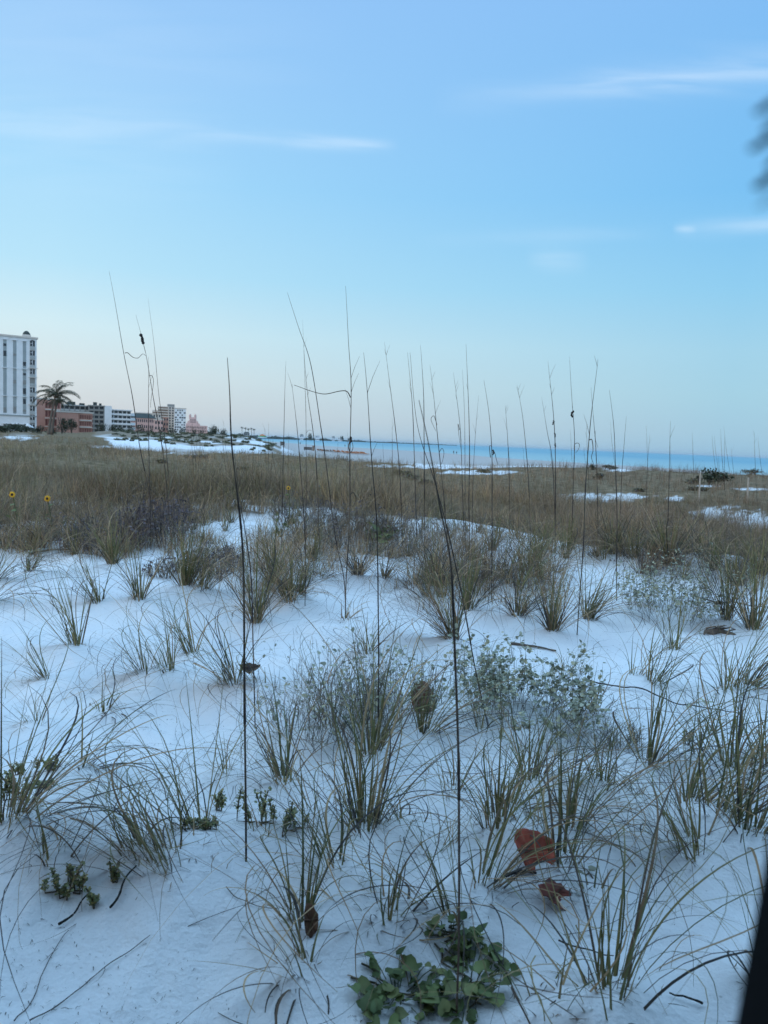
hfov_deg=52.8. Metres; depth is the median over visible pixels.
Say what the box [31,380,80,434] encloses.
palm tree
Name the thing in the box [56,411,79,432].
pink hotel
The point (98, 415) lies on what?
apartment block
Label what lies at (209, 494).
grass tuft
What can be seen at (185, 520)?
grass tuft
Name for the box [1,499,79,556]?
grass tuft
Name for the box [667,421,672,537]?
grass stalk
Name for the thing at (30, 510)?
grass tuft
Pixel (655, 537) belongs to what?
grass tuft
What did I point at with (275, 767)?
grass tuft
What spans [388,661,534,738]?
grass tuft
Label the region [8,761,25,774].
fleshy plant
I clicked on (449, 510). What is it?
grass tuft
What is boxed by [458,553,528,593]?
grass tuft
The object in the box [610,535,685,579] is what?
shrub
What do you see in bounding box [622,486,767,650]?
grass tuft
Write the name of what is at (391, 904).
grass tuft
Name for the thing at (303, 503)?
grass stalk
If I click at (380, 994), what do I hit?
broad leaved vine
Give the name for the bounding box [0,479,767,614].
crest undergrowth
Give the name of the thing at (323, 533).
grass tuft
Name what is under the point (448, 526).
grass tuft
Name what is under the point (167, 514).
shrub
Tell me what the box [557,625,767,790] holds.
grass tuft
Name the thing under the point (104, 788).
grass tuft
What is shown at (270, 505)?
grass tuft
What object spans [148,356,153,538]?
grass stalk
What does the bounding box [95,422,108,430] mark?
bush
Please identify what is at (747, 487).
wooden stake
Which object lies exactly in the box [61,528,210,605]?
grass tuft
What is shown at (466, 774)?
grass tuft
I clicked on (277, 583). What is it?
grass tuft
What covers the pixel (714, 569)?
shrub
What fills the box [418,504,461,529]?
grass tuft
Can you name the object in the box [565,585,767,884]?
grass tuft
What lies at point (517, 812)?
grass tuft
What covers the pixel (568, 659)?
grass tuft
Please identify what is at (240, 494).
grass tuft
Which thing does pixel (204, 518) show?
grass tuft
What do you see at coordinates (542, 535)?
grass tuft
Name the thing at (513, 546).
grass tuft
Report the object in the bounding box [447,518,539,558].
grass tuft
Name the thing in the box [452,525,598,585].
grass tuft
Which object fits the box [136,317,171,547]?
grass stalk
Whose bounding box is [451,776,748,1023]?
grass tuft
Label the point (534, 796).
grass tuft
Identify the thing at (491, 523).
grass tuft
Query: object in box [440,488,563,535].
grass tuft
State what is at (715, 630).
driftwood
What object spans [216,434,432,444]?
shore land
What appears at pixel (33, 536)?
grass tuft
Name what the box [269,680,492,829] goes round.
grass tuft
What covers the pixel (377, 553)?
grass stalk
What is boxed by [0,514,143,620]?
grass tuft
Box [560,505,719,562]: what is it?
grass tuft
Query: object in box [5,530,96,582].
grass tuft
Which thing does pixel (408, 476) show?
field shrub
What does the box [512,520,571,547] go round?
grass tuft
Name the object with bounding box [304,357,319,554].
grass stalk
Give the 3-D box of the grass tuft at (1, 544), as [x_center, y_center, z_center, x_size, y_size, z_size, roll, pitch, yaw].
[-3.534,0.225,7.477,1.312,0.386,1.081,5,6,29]
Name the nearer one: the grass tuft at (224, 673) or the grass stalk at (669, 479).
the grass tuft at (224, 673)
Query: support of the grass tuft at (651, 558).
on the sand ground at (188, 978)
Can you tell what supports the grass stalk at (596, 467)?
on the sand ground at (188, 978)
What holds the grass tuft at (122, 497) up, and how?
on the sand ground at (188, 978)
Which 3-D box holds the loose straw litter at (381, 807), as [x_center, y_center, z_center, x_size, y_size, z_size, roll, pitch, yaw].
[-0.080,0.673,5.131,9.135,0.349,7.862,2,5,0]
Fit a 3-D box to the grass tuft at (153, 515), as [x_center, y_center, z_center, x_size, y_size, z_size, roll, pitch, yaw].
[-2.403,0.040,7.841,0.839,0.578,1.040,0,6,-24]
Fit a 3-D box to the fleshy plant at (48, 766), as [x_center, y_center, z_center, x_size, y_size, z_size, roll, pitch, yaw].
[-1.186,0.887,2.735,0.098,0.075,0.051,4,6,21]
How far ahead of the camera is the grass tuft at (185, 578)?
5.77 m
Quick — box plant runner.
[590,680,736,712]
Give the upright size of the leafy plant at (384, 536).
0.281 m
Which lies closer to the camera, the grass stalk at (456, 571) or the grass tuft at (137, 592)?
the grass stalk at (456, 571)
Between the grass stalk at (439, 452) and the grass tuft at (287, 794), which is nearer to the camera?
the grass tuft at (287, 794)
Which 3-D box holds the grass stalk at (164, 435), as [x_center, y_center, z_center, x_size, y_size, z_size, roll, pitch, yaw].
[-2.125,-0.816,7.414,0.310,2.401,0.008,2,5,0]
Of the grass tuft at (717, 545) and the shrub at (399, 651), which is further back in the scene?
the grass tuft at (717, 545)
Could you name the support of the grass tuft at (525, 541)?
on the sand ground at (188, 978)
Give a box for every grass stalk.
[109,273,158,547]
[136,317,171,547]
[148,302,174,536]
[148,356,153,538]
[227,357,246,861]
[234,453,255,727]
[281,368,285,550]
[287,292,344,590]
[288,375,305,598]
[295,286,359,614]
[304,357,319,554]
[363,352,379,741]
[384,342,402,545]
[407,352,416,538]
[410,356,487,725]
[419,401,460,1016]
[420,345,424,539]
[430,369,447,551]
[453,372,463,536]
[466,354,469,546]
[472,395,478,523]
[484,383,497,601]
[505,407,509,541]
[517,385,530,541]
[541,397,554,516]
[548,366,555,541]
[569,357,579,537]
[577,356,597,634]
[591,394,597,516]
[609,390,617,600]
[620,425,625,513]
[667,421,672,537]
[670,443,670,473]
[724,437,724,489]
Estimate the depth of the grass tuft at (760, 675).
4.04 m
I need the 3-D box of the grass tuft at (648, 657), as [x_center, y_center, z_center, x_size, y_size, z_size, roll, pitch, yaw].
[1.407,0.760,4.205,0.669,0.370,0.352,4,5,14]
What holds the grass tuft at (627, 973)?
on the sand ground at (188, 978)
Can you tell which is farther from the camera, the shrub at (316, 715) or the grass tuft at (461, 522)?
the grass tuft at (461, 522)
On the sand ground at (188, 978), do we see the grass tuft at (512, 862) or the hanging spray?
the grass tuft at (512, 862)
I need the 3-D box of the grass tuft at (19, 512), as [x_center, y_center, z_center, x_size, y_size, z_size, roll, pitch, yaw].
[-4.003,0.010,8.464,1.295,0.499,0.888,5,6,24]
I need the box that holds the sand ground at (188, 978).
[0,430,767,1023]
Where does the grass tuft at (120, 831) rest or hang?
on the sand ground at (188, 978)
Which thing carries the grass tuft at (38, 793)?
on the sand ground at (188, 978)
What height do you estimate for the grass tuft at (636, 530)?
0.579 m
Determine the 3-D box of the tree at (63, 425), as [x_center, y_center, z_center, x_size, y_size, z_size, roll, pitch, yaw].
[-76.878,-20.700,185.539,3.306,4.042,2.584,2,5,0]
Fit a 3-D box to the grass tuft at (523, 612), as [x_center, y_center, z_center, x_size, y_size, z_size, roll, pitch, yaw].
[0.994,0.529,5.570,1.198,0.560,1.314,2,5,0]
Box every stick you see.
[58,895,85,924]
[109,865,136,907]
[506,869,536,877]
[511,642,555,650]
[669,992,702,1004]
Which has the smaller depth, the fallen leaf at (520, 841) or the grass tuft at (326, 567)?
the fallen leaf at (520, 841)
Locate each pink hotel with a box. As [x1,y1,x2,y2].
[37,398,60,430]
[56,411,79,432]
[79,412,93,432]
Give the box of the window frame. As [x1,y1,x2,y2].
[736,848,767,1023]
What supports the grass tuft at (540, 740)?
on the sand ground at (188, 978)
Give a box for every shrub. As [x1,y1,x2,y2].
[0,519,54,546]
[29,512,96,538]
[56,503,170,553]
[102,484,209,550]
[142,555,181,578]
[183,453,207,458]
[185,535,252,578]
[236,626,414,751]
[263,485,340,527]
[297,485,394,552]
[345,632,470,726]
[363,505,434,550]
[397,470,413,474]
[403,474,419,479]
[418,479,436,484]
[436,623,530,699]
[453,631,615,747]
[475,468,490,472]
[584,699,647,751]
[593,473,603,479]
[603,464,617,469]
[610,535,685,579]
[611,548,745,630]
[632,488,645,491]
[679,678,714,716]
[685,478,704,483]
[687,486,708,490]
[693,542,758,590]
[740,468,763,473]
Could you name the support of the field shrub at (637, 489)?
on the sand ground at (188, 978)
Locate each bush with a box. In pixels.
[0,423,23,431]
[0,425,9,432]
[16,423,31,431]
[33,425,46,433]
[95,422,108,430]
[112,425,124,430]
[699,467,721,484]
[718,471,733,482]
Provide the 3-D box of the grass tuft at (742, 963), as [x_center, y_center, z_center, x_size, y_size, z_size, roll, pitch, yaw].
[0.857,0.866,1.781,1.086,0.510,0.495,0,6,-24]
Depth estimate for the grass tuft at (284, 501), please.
10.10 m
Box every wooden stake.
[698,472,700,500]
[746,477,748,502]
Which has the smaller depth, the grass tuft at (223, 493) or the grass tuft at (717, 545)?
the grass tuft at (717, 545)
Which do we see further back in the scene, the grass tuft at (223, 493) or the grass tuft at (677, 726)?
the grass tuft at (223, 493)
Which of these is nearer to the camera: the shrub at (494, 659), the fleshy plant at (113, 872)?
the fleshy plant at (113, 872)
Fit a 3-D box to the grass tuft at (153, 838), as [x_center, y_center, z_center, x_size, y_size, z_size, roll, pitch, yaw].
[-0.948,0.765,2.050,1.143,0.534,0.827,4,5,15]
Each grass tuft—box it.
[0,496,117,568]
[0,497,67,529]
[0,511,105,622]
[0,512,80,598]
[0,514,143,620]
[0,515,66,557]
[0,537,154,656]
[0,538,603,1022]
[0,634,289,922]
[0,657,292,942]
[0,677,260,1022]
[0,678,105,730]
[0,747,192,987]
[1,497,72,524]
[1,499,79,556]
[1,712,189,887]
[2,501,87,553]
[2,611,87,697]
[3,728,191,881]
[4,569,255,710]
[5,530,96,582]
[17,491,61,520]
[17,508,124,558]
[20,584,201,708]
[41,690,190,809]
[42,497,172,573]
[47,494,147,548]
[51,715,163,809]
[51,790,216,906]
[55,499,137,533]
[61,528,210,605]
[71,499,327,598]
[72,489,161,516]
[75,587,295,743]
[84,669,166,735]
[85,476,205,506]
[85,537,274,676]
[87,754,473,991]
[101,482,147,507]
[107,491,193,537]
[122,727,443,1023]
[123,527,358,659]
[137,533,273,605]
[138,648,380,808]
[139,719,296,806]
[146,728,472,1023]
[151,714,412,887]
[152,508,349,597]
[162,637,308,732]
[165,472,244,508]
[166,497,202,530]
[180,888,420,1023]
[181,504,232,527]
[188,518,386,613]
[192,777,300,869]
[193,462,290,511]
[195,655,335,764]
[196,460,259,510]
[197,520,286,555]
[199,494,252,533]
[200,468,247,508]
[201,549,343,624]
[208,596,521,829]
[211,493,254,527]
[229,509,325,542]
[234,813,419,904]
[235,518,611,692]
[236,648,388,736]
[240,482,272,504]
[241,620,387,714]
[247,512,305,536]
[250,532,376,610]
[252,488,313,523]
[253,514,373,568]
[256,485,305,517]
[257,478,311,514]
[257,780,546,1022]
[258,491,285,518]
[263,538,359,581]
[264,534,308,575]
[265,540,365,560]
[268,506,304,525]
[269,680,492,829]
[278,490,317,520]
[280,774,424,873]
[293,521,347,549]
[294,543,358,578]
[298,589,425,672]
[298,601,373,625]
[301,525,448,592]
[302,496,569,615]
[304,697,698,889]
[306,517,362,551]
[312,490,382,527]
[315,461,427,502]
[322,494,443,532]
[330,506,437,541]
[336,691,520,804]
[339,524,424,561]
[341,535,435,590]
[343,552,458,593]
[347,801,521,888]
[348,541,469,614]
[349,514,453,564]
[349,833,638,1023]
[353,465,427,514]
[363,691,767,1022]
[367,544,505,604]
[375,645,530,771]
[381,503,434,530]
[381,515,453,556]
[383,736,693,1023]
[387,502,581,627]
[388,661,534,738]
[393,484,474,543]
[394,505,554,550]
[398,537,476,566]
[403,727,645,878]
[414,711,709,912]
[418,487,489,528]
[418,500,448,522]
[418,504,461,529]
[421,549,664,661]
[423,668,676,837]
[433,514,487,529]
[434,747,602,901]
[435,504,510,532]
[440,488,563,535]
[445,549,615,645]
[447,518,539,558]
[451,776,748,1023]
[452,515,473,531]
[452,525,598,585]
[454,516,573,569]
[457,559,550,593]
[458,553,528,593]
[462,510,489,529]
[463,507,611,592]
[468,508,502,532]
[473,685,717,831]
[474,509,504,535]
[475,526,567,579]
[475,707,727,920]
[478,573,767,800]
[479,544,573,598]
[482,517,582,577]
[483,508,546,539]
[486,701,732,808]
[487,497,636,565]
[489,502,596,558]
[493,637,621,675]
[498,521,560,540]
[499,525,565,556]
[504,818,615,939]
[505,519,587,557]
[512,511,586,544]
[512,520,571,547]
[513,510,558,551]
[514,498,589,553]
[523,669,763,957]
[533,537,643,586]
[535,773,766,1013]
[542,735,704,860]
[544,483,691,563]
[550,649,693,732]
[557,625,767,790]
[559,675,767,833]
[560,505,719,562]
[563,542,718,648]
[564,661,766,807]
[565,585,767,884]
[570,509,691,552]
[571,526,641,565]
[572,529,623,557]
[581,526,711,587]
[584,622,767,805]
[586,484,767,582]
[587,524,648,553]
[591,766,704,860]
[593,584,723,712]
[596,527,654,557]
[599,518,679,549]
[604,498,767,631]
[605,488,715,547]
[611,656,767,743]
[613,675,767,844]
[615,620,697,676]
[619,515,706,559]
[619,587,754,662]
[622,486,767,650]
[633,516,701,550]
[639,603,767,700]
[650,509,759,573]
[650,517,767,570]
[658,514,750,559]
[666,545,724,581]
[670,518,762,554]
[671,517,756,558]
[675,524,766,594]
[676,509,740,553]
[679,516,767,574]
[693,611,767,690]
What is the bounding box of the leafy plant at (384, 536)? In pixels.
[365,522,398,543]
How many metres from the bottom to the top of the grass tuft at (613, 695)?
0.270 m
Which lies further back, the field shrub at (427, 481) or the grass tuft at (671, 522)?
the field shrub at (427, 481)
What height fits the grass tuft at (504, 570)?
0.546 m
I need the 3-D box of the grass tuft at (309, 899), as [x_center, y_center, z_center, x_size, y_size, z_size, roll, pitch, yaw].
[-0.273,0.828,1.796,1.102,0.476,0.907,2,5,0]
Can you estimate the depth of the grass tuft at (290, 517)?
8.92 m
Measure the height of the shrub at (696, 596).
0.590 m
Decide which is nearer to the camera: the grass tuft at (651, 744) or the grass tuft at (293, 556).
the grass tuft at (651, 744)
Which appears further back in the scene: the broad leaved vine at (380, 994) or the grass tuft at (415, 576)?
the grass tuft at (415, 576)
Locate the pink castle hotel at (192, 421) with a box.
[186,414,206,433]
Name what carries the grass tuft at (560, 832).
on the sand ground at (188, 978)
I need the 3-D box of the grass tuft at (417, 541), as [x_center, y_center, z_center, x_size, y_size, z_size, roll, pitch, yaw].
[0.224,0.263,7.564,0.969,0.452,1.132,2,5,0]
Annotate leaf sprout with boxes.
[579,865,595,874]
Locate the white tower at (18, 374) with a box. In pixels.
[0,331,37,430]
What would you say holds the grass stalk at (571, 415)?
on the sand ground at (188, 978)
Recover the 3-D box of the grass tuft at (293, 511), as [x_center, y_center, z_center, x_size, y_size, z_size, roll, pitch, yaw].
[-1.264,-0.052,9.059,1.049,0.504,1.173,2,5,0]
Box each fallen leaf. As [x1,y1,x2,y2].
[239,662,259,673]
[303,903,317,937]
[411,682,434,712]
[514,828,554,871]
[538,878,570,910]
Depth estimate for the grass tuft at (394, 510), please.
11.15 m
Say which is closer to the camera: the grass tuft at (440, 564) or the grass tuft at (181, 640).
the grass tuft at (181, 640)
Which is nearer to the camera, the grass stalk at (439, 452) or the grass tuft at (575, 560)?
the grass tuft at (575, 560)
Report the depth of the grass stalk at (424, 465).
8.18 m
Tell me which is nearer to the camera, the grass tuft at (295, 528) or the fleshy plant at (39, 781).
the fleshy plant at (39, 781)
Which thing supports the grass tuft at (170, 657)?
on the sand ground at (188, 978)
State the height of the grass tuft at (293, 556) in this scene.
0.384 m
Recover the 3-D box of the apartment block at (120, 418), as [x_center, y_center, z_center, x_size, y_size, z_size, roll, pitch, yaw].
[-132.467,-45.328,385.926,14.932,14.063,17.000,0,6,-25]
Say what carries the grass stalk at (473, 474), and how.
on the sand ground at (188, 978)
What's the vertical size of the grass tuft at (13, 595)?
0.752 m
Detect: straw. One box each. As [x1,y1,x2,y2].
[14,930,68,1020]
[30,935,149,1020]
[226,886,276,908]
[558,939,613,955]
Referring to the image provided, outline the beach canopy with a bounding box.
[258,434,266,438]
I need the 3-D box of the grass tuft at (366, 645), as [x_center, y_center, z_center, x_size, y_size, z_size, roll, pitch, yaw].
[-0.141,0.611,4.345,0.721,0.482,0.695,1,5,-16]
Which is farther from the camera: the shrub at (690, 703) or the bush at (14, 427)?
the bush at (14, 427)
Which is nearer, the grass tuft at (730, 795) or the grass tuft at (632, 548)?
the grass tuft at (730, 795)
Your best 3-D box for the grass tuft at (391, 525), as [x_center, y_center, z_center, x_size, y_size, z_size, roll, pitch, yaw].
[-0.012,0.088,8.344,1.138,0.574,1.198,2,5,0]
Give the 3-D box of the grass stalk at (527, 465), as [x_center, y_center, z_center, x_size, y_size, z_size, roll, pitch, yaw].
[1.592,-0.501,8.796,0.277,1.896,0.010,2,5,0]
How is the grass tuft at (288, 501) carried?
on the sand ground at (188, 978)
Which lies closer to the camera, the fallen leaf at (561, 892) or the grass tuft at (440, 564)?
the fallen leaf at (561, 892)
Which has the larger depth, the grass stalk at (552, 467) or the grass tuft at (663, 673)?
the grass stalk at (552, 467)
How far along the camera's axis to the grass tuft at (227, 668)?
3.83 m
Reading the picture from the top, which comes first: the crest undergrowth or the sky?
the sky
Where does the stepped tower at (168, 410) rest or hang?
on the sand ground at (188, 978)
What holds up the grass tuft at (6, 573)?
on the sand ground at (188, 978)
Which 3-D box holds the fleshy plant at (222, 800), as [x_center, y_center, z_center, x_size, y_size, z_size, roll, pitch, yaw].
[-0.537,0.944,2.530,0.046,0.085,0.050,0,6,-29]
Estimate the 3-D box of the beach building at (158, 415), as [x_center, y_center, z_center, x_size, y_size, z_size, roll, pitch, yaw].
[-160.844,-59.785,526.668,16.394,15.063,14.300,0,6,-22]
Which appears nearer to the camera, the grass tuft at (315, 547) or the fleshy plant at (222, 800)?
the fleshy plant at (222, 800)
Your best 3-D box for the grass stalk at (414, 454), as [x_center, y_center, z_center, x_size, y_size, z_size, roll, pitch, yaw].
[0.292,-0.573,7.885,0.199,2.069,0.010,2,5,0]
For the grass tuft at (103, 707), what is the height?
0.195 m
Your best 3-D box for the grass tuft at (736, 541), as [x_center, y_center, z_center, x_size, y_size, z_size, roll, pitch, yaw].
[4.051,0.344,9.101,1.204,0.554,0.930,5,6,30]
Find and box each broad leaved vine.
[347,945,448,1023]
[424,911,487,951]
[427,922,521,1023]
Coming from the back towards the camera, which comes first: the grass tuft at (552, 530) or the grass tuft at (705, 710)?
the grass tuft at (552, 530)
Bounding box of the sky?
[0,0,767,457]
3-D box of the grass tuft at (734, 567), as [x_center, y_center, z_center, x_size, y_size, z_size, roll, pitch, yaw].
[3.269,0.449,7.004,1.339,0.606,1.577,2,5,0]
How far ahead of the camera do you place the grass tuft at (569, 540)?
8.00 m
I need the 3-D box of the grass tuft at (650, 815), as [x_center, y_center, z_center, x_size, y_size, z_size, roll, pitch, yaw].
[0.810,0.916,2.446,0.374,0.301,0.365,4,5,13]
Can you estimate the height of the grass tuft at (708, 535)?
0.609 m
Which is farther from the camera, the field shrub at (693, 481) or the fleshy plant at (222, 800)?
the field shrub at (693, 481)
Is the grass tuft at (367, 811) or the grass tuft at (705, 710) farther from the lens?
the grass tuft at (705, 710)
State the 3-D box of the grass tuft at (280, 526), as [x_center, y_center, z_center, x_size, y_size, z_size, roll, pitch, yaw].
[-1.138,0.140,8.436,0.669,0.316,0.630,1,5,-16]
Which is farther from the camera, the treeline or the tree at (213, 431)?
the treeline
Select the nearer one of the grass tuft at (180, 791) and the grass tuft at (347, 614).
the grass tuft at (180, 791)
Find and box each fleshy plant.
[2,770,37,800]
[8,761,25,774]
[29,778,57,788]
[34,755,60,771]
[39,861,94,905]
[86,892,99,908]
[106,858,123,882]
[183,815,219,830]
[211,788,226,811]
[233,786,277,824]
[281,801,309,836]
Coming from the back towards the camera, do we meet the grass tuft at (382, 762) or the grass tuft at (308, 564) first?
the grass tuft at (308, 564)
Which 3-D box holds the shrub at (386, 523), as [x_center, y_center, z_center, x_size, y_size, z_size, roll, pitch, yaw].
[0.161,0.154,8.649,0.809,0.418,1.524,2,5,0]
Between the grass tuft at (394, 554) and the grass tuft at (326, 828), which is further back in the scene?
the grass tuft at (394, 554)
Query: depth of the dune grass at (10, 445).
34.08 m
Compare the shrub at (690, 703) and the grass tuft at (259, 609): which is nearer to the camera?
the shrub at (690, 703)
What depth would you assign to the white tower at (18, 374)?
227.37 m
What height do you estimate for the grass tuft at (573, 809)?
0.454 m
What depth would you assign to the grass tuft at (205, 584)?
5.80 m
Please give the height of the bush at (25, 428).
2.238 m
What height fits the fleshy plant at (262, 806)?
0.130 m
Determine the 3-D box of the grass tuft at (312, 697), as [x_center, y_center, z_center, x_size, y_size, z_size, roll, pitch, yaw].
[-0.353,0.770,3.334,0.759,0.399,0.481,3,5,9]
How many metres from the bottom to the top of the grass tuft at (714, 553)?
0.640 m
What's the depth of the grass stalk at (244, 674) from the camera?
2.14 m
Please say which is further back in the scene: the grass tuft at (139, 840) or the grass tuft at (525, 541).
the grass tuft at (525, 541)
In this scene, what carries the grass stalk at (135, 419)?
on the sand ground at (188, 978)
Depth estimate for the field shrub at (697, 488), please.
29.75 m
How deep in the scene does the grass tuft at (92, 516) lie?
7.69 m
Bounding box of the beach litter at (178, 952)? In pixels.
[0,506,767,1023]
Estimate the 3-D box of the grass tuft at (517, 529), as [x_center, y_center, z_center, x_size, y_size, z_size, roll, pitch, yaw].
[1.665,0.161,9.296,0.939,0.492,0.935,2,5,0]
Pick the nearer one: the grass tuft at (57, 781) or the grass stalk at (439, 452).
the grass tuft at (57, 781)
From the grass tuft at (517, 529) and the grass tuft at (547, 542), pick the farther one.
the grass tuft at (517, 529)
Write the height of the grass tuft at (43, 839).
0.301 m
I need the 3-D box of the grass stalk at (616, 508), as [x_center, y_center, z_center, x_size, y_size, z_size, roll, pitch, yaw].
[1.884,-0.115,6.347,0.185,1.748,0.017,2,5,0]
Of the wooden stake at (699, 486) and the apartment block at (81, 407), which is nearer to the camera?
the wooden stake at (699, 486)
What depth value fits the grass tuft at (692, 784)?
2.60 m
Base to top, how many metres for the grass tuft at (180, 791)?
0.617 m
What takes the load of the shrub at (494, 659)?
on the sand ground at (188, 978)
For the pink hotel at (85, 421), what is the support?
on the sand ground at (188, 978)
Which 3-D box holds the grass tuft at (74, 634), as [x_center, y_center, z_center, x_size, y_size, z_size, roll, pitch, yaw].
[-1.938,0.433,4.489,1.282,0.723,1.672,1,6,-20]
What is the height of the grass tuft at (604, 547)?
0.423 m
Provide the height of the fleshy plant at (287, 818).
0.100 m
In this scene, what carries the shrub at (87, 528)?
on the sand ground at (188, 978)
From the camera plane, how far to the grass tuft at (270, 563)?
6.22 m
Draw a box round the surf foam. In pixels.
[319,445,759,473]
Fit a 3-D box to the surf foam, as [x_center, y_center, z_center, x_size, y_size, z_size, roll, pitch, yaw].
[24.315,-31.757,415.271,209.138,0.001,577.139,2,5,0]
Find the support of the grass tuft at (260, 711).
on the sand ground at (188, 978)
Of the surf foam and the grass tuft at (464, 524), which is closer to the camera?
the grass tuft at (464, 524)
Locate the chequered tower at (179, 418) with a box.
[174,408,185,432]
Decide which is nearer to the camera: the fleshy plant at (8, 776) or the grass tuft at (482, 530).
the fleshy plant at (8, 776)
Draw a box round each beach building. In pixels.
[131,413,156,431]
[135,412,160,418]
[153,419,163,431]
[163,416,168,432]
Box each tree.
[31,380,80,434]
[45,393,70,434]
[56,417,68,433]
[66,418,77,432]
[135,425,144,431]
[167,427,177,432]
[208,424,218,433]
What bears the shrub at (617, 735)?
on the sand ground at (188, 978)
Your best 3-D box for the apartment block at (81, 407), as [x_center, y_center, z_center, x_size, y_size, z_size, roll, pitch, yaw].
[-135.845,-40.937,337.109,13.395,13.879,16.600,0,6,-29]
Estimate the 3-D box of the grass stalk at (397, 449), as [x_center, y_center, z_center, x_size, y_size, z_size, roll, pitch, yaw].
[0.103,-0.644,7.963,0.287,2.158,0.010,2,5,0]
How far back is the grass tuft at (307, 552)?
7.18 m
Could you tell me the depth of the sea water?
689.11 m
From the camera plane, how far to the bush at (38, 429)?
156.97 m
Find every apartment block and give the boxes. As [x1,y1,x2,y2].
[61,401,87,411]
[87,402,104,431]
[104,406,134,430]
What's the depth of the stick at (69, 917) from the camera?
1.98 m
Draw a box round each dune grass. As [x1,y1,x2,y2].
[0,433,767,509]
[0,445,767,556]
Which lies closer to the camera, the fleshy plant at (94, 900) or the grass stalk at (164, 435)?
the fleshy plant at (94, 900)
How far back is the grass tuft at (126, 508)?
9.35 m
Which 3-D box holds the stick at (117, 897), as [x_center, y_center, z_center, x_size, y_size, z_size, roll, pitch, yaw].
[-0.690,0.986,2.040,0.015,0.058,0.115,4,5,14]
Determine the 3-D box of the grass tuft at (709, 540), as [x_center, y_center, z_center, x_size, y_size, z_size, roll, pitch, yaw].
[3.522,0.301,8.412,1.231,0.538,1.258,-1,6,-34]
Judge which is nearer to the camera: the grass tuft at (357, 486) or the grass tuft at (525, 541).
the grass tuft at (525, 541)
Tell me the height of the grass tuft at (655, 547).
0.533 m
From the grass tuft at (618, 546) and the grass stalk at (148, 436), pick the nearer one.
the grass stalk at (148, 436)
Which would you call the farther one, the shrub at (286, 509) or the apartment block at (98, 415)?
the apartment block at (98, 415)
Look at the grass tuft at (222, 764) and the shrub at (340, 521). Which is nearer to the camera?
the grass tuft at (222, 764)
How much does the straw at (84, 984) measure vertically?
0.037 m
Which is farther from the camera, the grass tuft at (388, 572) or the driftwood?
the grass tuft at (388, 572)
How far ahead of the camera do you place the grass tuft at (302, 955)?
1.75 m
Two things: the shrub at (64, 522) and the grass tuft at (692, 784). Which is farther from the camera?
the shrub at (64, 522)
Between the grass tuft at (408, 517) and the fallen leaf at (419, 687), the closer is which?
the fallen leaf at (419, 687)
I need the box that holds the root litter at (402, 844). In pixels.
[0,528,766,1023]
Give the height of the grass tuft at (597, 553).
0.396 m
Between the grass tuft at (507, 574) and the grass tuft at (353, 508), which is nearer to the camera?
the grass tuft at (507, 574)
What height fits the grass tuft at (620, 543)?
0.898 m
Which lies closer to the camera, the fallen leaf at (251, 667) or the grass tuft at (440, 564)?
the fallen leaf at (251, 667)
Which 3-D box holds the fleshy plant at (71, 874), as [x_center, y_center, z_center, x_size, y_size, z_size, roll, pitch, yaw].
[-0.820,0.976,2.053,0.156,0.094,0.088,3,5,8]
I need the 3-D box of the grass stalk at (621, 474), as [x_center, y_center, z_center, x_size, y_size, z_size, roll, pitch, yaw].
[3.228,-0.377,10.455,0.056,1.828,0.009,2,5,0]
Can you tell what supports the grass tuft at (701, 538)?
on the sand ground at (188, 978)
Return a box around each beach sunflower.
[5,491,16,526]
[44,495,52,528]
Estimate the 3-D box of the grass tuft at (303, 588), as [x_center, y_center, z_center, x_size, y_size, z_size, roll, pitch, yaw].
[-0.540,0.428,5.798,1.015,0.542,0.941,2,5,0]
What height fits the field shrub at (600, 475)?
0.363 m
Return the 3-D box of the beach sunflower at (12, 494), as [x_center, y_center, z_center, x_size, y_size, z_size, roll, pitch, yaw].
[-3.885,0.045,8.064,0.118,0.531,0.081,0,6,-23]
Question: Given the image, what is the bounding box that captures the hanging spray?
[747,101,767,206]
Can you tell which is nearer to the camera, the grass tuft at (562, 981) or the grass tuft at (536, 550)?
the grass tuft at (562, 981)
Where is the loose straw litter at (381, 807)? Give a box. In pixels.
[3,531,764,1023]
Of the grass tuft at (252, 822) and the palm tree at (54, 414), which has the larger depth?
the palm tree at (54, 414)
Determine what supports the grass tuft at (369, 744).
on the sand ground at (188, 978)
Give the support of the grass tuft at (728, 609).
on the sand ground at (188, 978)
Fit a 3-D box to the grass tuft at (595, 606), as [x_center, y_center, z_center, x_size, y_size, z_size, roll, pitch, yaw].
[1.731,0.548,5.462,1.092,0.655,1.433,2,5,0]
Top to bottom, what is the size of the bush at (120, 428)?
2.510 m
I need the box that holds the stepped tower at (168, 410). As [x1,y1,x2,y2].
[152,404,174,432]
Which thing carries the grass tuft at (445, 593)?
on the sand ground at (188, 978)
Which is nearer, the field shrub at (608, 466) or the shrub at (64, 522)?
the shrub at (64, 522)
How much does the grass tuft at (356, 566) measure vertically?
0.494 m
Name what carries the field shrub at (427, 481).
on the sand ground at (188, 978)
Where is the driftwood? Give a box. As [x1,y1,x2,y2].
[703,625,735,634]
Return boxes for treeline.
[207,431,456,445]
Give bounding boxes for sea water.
[256,438,767,474]
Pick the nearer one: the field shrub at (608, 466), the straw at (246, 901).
the straw at (246, 901)
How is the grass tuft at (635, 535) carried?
on the sand ground at (188, 978)
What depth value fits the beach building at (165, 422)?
453.00 m
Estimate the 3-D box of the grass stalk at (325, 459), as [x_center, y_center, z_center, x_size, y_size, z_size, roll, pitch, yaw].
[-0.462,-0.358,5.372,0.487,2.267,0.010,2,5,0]
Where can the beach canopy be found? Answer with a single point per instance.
(262, 436)

